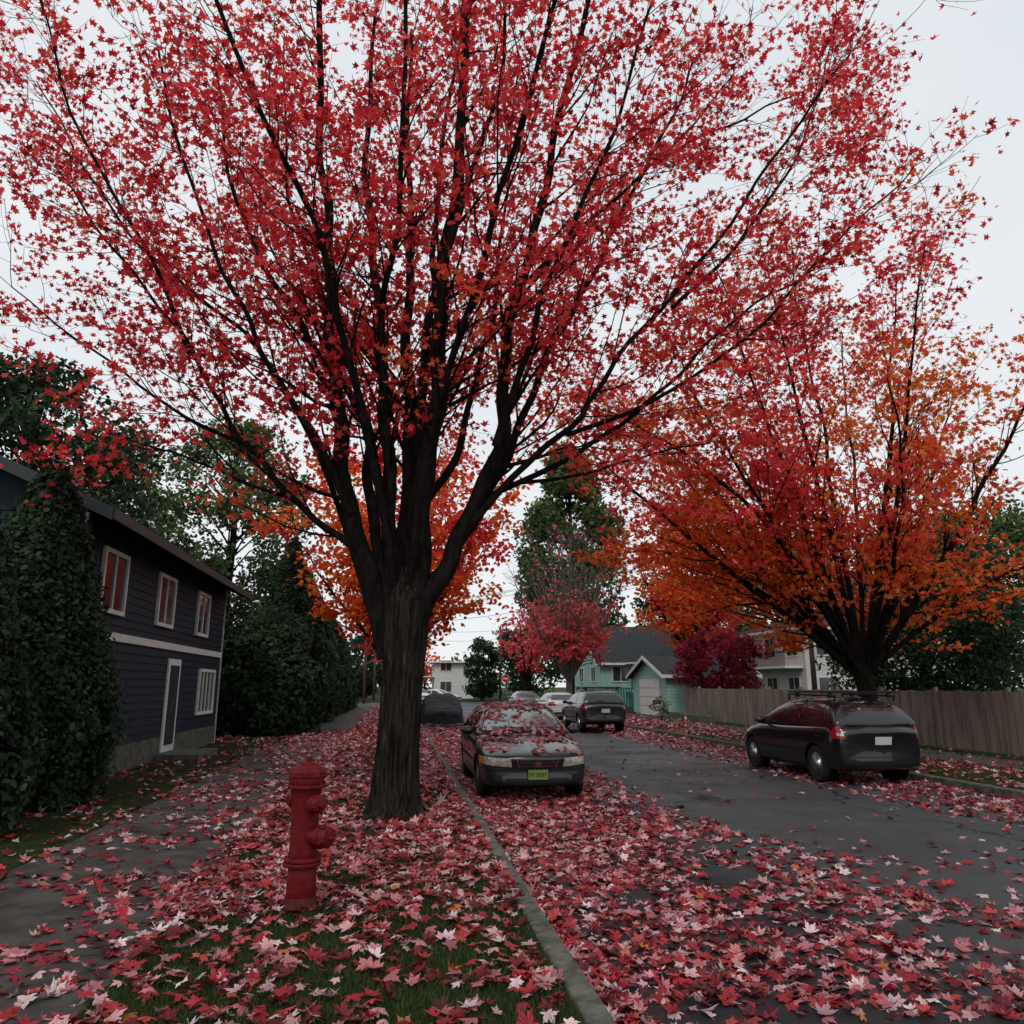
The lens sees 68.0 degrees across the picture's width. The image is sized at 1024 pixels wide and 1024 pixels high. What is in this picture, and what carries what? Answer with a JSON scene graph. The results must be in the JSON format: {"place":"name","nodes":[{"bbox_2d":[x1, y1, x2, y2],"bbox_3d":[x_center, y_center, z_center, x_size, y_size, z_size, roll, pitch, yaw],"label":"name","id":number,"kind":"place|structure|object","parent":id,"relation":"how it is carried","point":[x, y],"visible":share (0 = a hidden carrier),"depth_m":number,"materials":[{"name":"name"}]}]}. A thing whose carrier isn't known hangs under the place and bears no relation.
{"place":"outdoors","nodes":[
{"label":"outdoors","id":0,"kind":"place"},
{"bbox_2d":[0,703,379,1023],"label":"sidewalk","id":1,"kind":"structure","parent":0,"point":[23,911],"depth_m":6.50,"materials":[{"name":"concrete"}]},
{"bbox_2d":[362,617,366,703],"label":"utility pole","id":2,"kind":"object","parent":1,"relation":"on","point":[364,680],"visible":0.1,"depth_m":70.98,"materials":[{"name":"brown wood"}]},
{"bbox_2d":[0,703,580,1023],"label":"lawn","id":3,"kind":"structure","parent":0,"point":[40,831],"depth_m":7.95,"materials":[{"name":"green plant"}]},
{"bbox_2d":[0,510,49,834],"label":"cedar hedge","id":4,"kind":"object","parent":3,"relation":"on","point":[17,764],"visible":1,"depth_m":8.64,"materials":[{"name":"green plant"}]},
{"bbox_2d":[2,457,132,812],"bbox_3d":[-6.996,1.650,11.251,2.588,5.134,2.681,-8,-15,32],"label":"cedar hedge","id":5,"kind":"object","parent":3,"relation":"on","point":[63,633],"visible":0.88,"depth_m":10.81,"materials":[{"name":"green plant"}]},
{"bbox_2d":[0,348,176,540],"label":"green tree","id":6,"kind":"object","parent":3,"relation":"on","point":[18,405],"visible":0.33,"depth_m":29.91,"materials":[{"name":"green plant"}]},
{"bbox_2d":[10,427,210,558],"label":"green tree","id":7,"kind":"object","parent":3,"relation":"on","point":[141,475],"visible":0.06,"depth_m":47.31,"materials":[{"name":"green plant"}]},
{"bbox_2d":[0,455,251,774],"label":"navy house","id":8,"kind":"structure","parent":3,"relation":"on","point":[166,600],"depth_m":16.63,"materials":[{"name":"blue wood"}]},
{"bbox_2d":[0,747,257,869],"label":"grass","id":9,"kind":"structure","parent":3,"relation":"on","point":[112,801],"depth_m":10.91,"materials":[{"name":"plant"}]},
{"bbox_2d":[205,555,232,728],"bbox_3d":[-11.920,5.044,29.681,3.044,6.819,3.281,2,-13,-8],"label":"cedar hedge","id":10,"kind":"object","parent":3,"relation":"on","point":[213,563],"visible":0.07,"depth_m":30.10,"materials":[{"name":"green plant"}]},
{"bbox_2d":[129,410,324,625],"bbox_3d":[-15.667,2.468,40.366,10.553,16.572,10.230,2,-13,-8],"label":"green tree","id":11,"kind":"object","parent":3,"relation":"on","point":[265,576],"visible":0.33,"depth_m":39.60,"materials":[{"name":"green plant"}]},
{"bbox_2d":[215,605,336,736],"bbox_3d":[-8.589,5.589,27.039,4.610,4.569,4.408,2,-13,-8],"label":"laurel bush","id":12,"kind":"object","parent":3,"relation":"on","point":[273,675],"visible":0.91,"depth_m":25.62,"materials":[{"name":"green plant"}]},
{"bbox_2d":[264,536,326,725],"bbox_3d":[-9.415,4.953,32.119,3.586,8.040,3.494,2,-13,-8],"label":"cedar hedge","id":13,"kind":"object","parent":3,"relation":"on","point":[285,592],"visible":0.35,"depth_m":32.05,"materials":[{"name":"green plant"}]},
{"bbox_2d":[281,756,334,915],"bbox_3d":[-1.565,2.457,5.766,0.514,1.145,0.290,-5,-14,21],"label":"fire hydrant","id":14,"kind":"object","parent":3,"relation":"on","point":[310,836],"visible":0.98,"depth_m":5.68,"materials":[{"name":"red metal"}]},
{"bbox_2d":[307,571,338,721],"bbox_3d":[-9.815,6.163,35.522,3.622,7.278,3.484,2,-13,-8],"label":"cedar hedge","id":15,"kind":"object","parent":3,"relation":"on","point":[321,625],"visible":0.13,"depth_m":35.26,"materials":[{"name":"green plant"}]},
{"bbox_2d":[67,786,592,1023],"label":"grass","id":16,"kind":"structure","parent":3,"relation":"on","point":[457,959],"depth_m":4.55,"materials":[{"name":"plant"}]},
{"bbox_2d":[318,591,342,718],"bbox_3d":[-10.300,7.075,38.818,3.429,6.942,3.388,2,-13,-8],"label":"cedar hedge","id":17,"kind":"object","parent":3,"relation":"on","point":[328,630],"visible":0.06,"depth_m":38.79,"materials":[{"name":"green plant"}]},
{"bbox_2d":[322,596,348,715],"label":"cedar hedge","id":18,"kind":"object","parent":3,"relation":"on","point":[339,674],"visible":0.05,"depth_m":41.97,"materials":[{"name":"green plant"}]},
{"bbox_2d":[331,618,351,713],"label":"cedar hedge","id":19,"kind":"object","parent":3,"relation":"on","point":[341,660],"visible":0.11,"depth_m":45.98,"materials":[{"name":"green plant"}]},
{"bbox_2d":[336,620,353,710],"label":"cedar hedge","id":20,"kind":"object","parent":3,"relation":"on","point":[349,701],"visible":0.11,"depth_m":49.60,"materials":[{"name":"green plant"}]},
{"bbox_2d":[337,621,357,708],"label":"cedar hedge","id":21,"kind":"object","parent":3,"relation":"on","point":[351,680],"visible":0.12,"depth_m":53.60,"materials":[{"name":"green plant"}]},
{"bbox_2d":[343,631,358,707],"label":"cedar hedge","id":22,"kind":"object","parent":3,"relation":"on","point":[354,679],"visible":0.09,"depth_m":57.48,"materials":[{"name":"green plant"}]},
{"bbox_2d":[251,388,534,648],"bbox_3d":[-4.775,1.677,30.247,11.448,13.595,12.073,2,-13,-8],"label":"maple tree","id":23,"kind":"object","parent":3,"relation":"on","point":[440,533],"visible":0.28,"depth_m":30.06,"materials":[{"name":"orange plant"}]},
{"bbox_2d":[337,559,474,668],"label":"maple tree","id":24,"kind":"object","parent":3,"relation":"on","point":[368,644],"visible":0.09,"depth_m":47.66,"materials":[{"name":"orange plant"}]},
{"bbox_2d":[0,0,1019,822],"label":"maple tree","id":25,"kind":"object","parent":3,"relation":"on","point":[402,586],"visible":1,"depth_m":10.80,"materials":[{"name":"red plant"}]},
{"bbox_2d":[17,736,1023,816],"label":"fallen leaves","id":26,"kind":"object","parent":3,"relation":"on","point":[450,753],"visible":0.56,"depth_m":13.19,"materials":[{"name":"red plant"}]},
{"bbox_2d":[423,660,473,697],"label":"white house","id":27,"kind":"structure","parent":0,"point":[448,676],"depth_m":100.56,"materials":[{"name":"paint"}]},
{"bbox_2d":[359,694,543,701],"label":"lawn","id":28,"kind":"structure","parent":0,"point":[495,697],"depth_m":92.71,"materials":[{"name":"green plant"}]},
{"bbox_2d":[348,634,381,698],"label":"green tree","id":29,"kind":"object","parent":28,"relation":"on","point":[355,642],"visible":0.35,"depth_m":92.96,"materials":[{"name":"green plant"}]},
{"bbox_2d":[372,651,375,699],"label":"utility pole","id":30,"kind":"object","parent":28,"relation":"on","point":[374,683],"depth_m":88.42,"materials":[{"name":"brown wood"}]},
{"bbox_2d":[423,641,443,689],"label":"maple tree","id":31,"kind":"object","parent":28,"relation":"on","point":[428,667],"visible":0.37,"depth_m":124.03,"materials":[{"name":"red plant"}]},
{"bbox_2d":[462,636,502,699],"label":"conifer tree","id":32,"kind":"object","parent":28,"relation":"on","point":[483,687],"visible":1,"depth_m":87.92,"materials":[{"name":"green plant"}]},
{"bbox_2d":[492,625,508,698],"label":"utility pole","id":33,"kind":"object","parent":28,"relation":"on","point":[500,662],"visible":0.47,"depth_m":93.97,"materials":[{"name":"brown wood"}]},
{"bbox_2d":[502,674,508,700],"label":"stop sign","id":34,"kind":"object","parent":28,"relation":"on","point":[505,678],"visible":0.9,"depth_m":71.41,"materials":[{"name":"red metal"}]},
{"bbox_2d":[494,623,565,695],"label":"green tree","id":35,"kind":"object","parent":28,"relation":"on","point":[555,673],"visible":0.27,"depth_m":96.34,"materials":[{"name":"green plant"}]},
{"bbox_2d":[0,0,1023,686],"label":"sky","id":36,"kind":"structure","parent":0,"point":[980,56],"materials":[{"name":"white"}]},
{"bbox_2d":[575,626,741,707],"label":"teal house","id":37,"kind":"structure","parent":0,"point":[629,650],"depth_m":62.33,"materials":[{"name":"teal wood"}]},
{"bbox_2d":[357,702,1023,1023],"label":"road","id":38,"kind":"structure","parent":0,"point":[903,836],"depth_m":7.71,"materials":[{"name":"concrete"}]},
{"bbox_2d":[422,688,428,700],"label":"suv car","id":39,"kind":"object","parent":38,"relation":"on","point":[425,693],"visible":0.19,"depth_m":76.43,"materials":[{"name":"grey paint"}]},
{"bbox_2d":[421,693,463,725],"bbox_3d":[-3.322,9.239,35.627,1.971,1.440,4.710,2,-13,-8],"label":"covered car","id":40,"kind":"object","parent":38,"relation":"on","point":[437,709],"visible":0.9,"depth_m":33.75,"materials":[{"name":"fabric"}]},
{"bbox_2d":[426,689,461,700],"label":"sedan car","id":41,"kind":"object","parent":38,"relation":"on","point":[431,691],"visible":0.32,"depth_m":77.25,"materials":[{"name":"grey paint"}]},
{"bbox_2d":[421,724,615,1023],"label":"kerb","id":42,"kind":"structure","parent":38,"relation":"on","point":[585,996],"depth_m":4.86,"materials":[{"name":"concrete"}]},
{"bbox_2d":[461,700,584,797],"bbox_3d":[0.063,4.266,14.001,2.120,1.535,4.737,2,-13,-8],"label":"sedan car","id":43,"kind":"object","parent":38,"relation":"on","point":[514,743],"visible":1,"depth_m":12.34,"materials":[{"name":"black paint"}]},
{"bbox_2d":[507,691,539,702],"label":"sedan car","id":44,"kind":"object","parent":38,"relation":"on","point":[525,696],"visible":0.57,"depth_m":50.26,"materials":[{"name":"grey paint"}]},
{"bbox_2d":[535,692,571,715],"bbox_3d":[2.413,10.508,41.119,2.120,1.474,4.737,2,-13,-8],"label":"sedan car","id":45,"kind":"object","parent":38,"relation":"on","point":[552,701],"visible":0.45,"depth_m":39.57,"materials":[{"name":"grey paint"}]},
{"bbox_2d":[562,687,625,732],"bbox_3d":[3.229,7.993,30.788,2.140,1.765,4.409,2,-13,-8],"label":"suv car","id":46,"kind":"object","parent":38,"relation":"on","point":[581,709],"visible":0.98,"depth_m":28.94,"materials":[{"name":"black paint"}]},
{"bbox_2d":[612,724,1023,798],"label":"kerb","id":47,"kind":"structure","parent":38,"relation":"on","point":[995,790],"depth_m":13.75,"materials":[{"name":"concrete"}]},
{"bbox_2d":[744,691,920,782],"bbox_3d":[6.344,4.564,15.659,2.110,1.695,4.313,2,-13,-8],"label":"hatchback car","id":48,"kind":"object","parent":38,"relation":"on","point":[827,737],"visible":0.99,"depth_m":14.03,"materials":[{"name":"black paint"}]},
{"bbox_2d":[626,656,761,716],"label":"garage","id":49,"kind":"structure","parent":0,"point":[651,677],"depth_m":43.12,"materials":[{"name":"teal"}]},
{"bbox_2d":[376,687,1023,693],"bbox_3d":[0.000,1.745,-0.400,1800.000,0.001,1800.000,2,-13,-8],"label":"ground","id":50,"kind":"structure","parent":0,"point":[560,689],"depth_m":297.23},
{"bbox_2d":[215,704,746,744],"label":"fallen leaves","id":51,"kind":"object","parent":50,"relation":"on","point":[366,725],"visible":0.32,"depth_m":27.49,"materials":[{"name":"red plant"}]},
{"bbox_2d":[0,800,1023,1023],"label":"fallen leaves","id":52,"kind":"object","parent":50,"relation":"on","point":[605,975],"visible":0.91,"depth_m":5.60,"materials":[{"name":"red plant"}]},
{"bbox_2d":[630,574,721,626],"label":"green tree","id":53,"kind":"object","parent":50,"relation":"on","point":[643,604],"visible":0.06,"depth_m":78.80,"materials":[{"name":"green plant"}]},
{"bbox_2d":[355,622,1023,695],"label":"distant trees","id":54,"kind":"object","parent":50,"relation":"on","point":[378,691],"visible":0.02,"depth_m":135.62,"materials":[{"name":"green plant"}]},
{"bbox_2d":[625,707,1023,789],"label":"lawn","id":55,"kind":"structure","parent":0,"point":[981,775],"depth_m":15.54,"materials":[{"name":"green plant"}]},
{"bbox_2d":[488,600,559,690],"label":"maple tree","id":56,"kind":"object","parent":55,"relation":"on","point":[524,670],"visible":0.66,"depth_m":65.24,"materials":[{"name":"red plant"}]},
{"bbox_2d":[507,441,630,693],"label":"cottonwood tree","id":57,"kind":"object","parent":55,"relation":"on","point":[590,510],"visible":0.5,"depth_m":76.92,"materials":[{"name":"green plant"}]},
{"bbox_2d":[501,506,636,694],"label":"maple tree","id":58,"kind":"object","parent":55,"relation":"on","point":[569,648],"visible":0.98,"depth_m":50.02,"materials":[{"name":"red plant"}]},
{"bbox_2d":[648,695,671,719],"bbox_3d":[7.268,9.637,37.303,1.027,1.229,0.991,2,-13,-8],"label":"shrub","id":59,"kind":"object","parent":55,"relation":"on","point":[661,714],"visible":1,"depth_m":37.38,"materials":[{"name":"green plant"}]},
{"bbox_2d":[615,468,759,655],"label":"maple tree","id":60,"kind":"object","parent":55,"relation":"on","point":[678,628],"visible":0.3,"depth_m":50.35,"materials":[{"name":"orange plant"}]},
{"bbox_2d":[668,712,714,722],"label":"retaining wall","id":61,"kind":"structure","parent":55,"relation":"on","point":[695,717],"depth_m":35.81,"materials":[{"name":"concrete"}]},
{"bbox_2d":[668,626,771,688],"bbox_3d":[10.537,8.193,38.778,4.894,4.703,5.480,2,-13,-8],"label":"japanese maple","id":62,"kind":"object","parent":55,"relation":"on","point":[701,660],"visible":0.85,"depth_m":37.80,"materials":[{"name":"red plant"}]},
{"bbox_2d":[486,150,1023,700],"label":"maple tree","id":63,"kind":"object","parent":55,"relation":"on","point":[778,568],"visible":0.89,"depth_m":17.58,"materials":[{"name":"orange plant"}]},
{"bbox_2d":[723,527,853,633],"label":"green tree","id":64,"kind":"object","parent":55,"relation":"on","point":[741,625],"visible":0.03,"depth_m":65.89,"materials":[{"name":"green plant"}]},
{"bbox_2d":[799,518,817,689],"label":"utility pole","id":65,"kind":"object","parent":55,"relation":"on","point":[813,669],"visible":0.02,"depth_m":44.59,"materials":[{"name":"brown wood"}]},
{"bbox_2d":[432,516,790,640],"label":"overhead wires","id":66,"kind":"object","parent":65,"relation":"attached to","point":[546,588],"visible":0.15,"depth_m":59.61,"materials":[{"name":"black"}]},
{"bbox_2d":[684,686,1023,756],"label":"wooden fence","id":67,"kind":"object","parent":55,"relation":"on","point":[986,721],"visible":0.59,"depth_m":20.45,"materials":[{"name":"brown wood"}]},
{"bbox_2d":[813,517,1023,691],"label":"green tree","id":68,"kind":"object","parent":55,"relation":"on","point":[927,678],"visible":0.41,"depth_m":30.75,"materials":[{"name":"green plant"}]},
{"bbox_2d":[864,494,1023,691],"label":"green tree","id":69,"kind":"object","parent":55,"relation":"on","point":[1010,523],"visible":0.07,"depth_m":55.92,"materials":[{"name":"green plant"}]},
{"bbox_2d":[626,713,1023,771],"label":"sidewalk","id":70,"kind":"structure","parent":0,"point":[1000,762],"depth_m":17.79,"materials":[{"name":"concrete"}]},
{"bbox_2d":[735,615,948,690],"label":"white house","id":71,"kind":"structure","parent":0,"point":[780,670],"depth_m":50.25,"materials":[{"name":"paint"}]}
]}

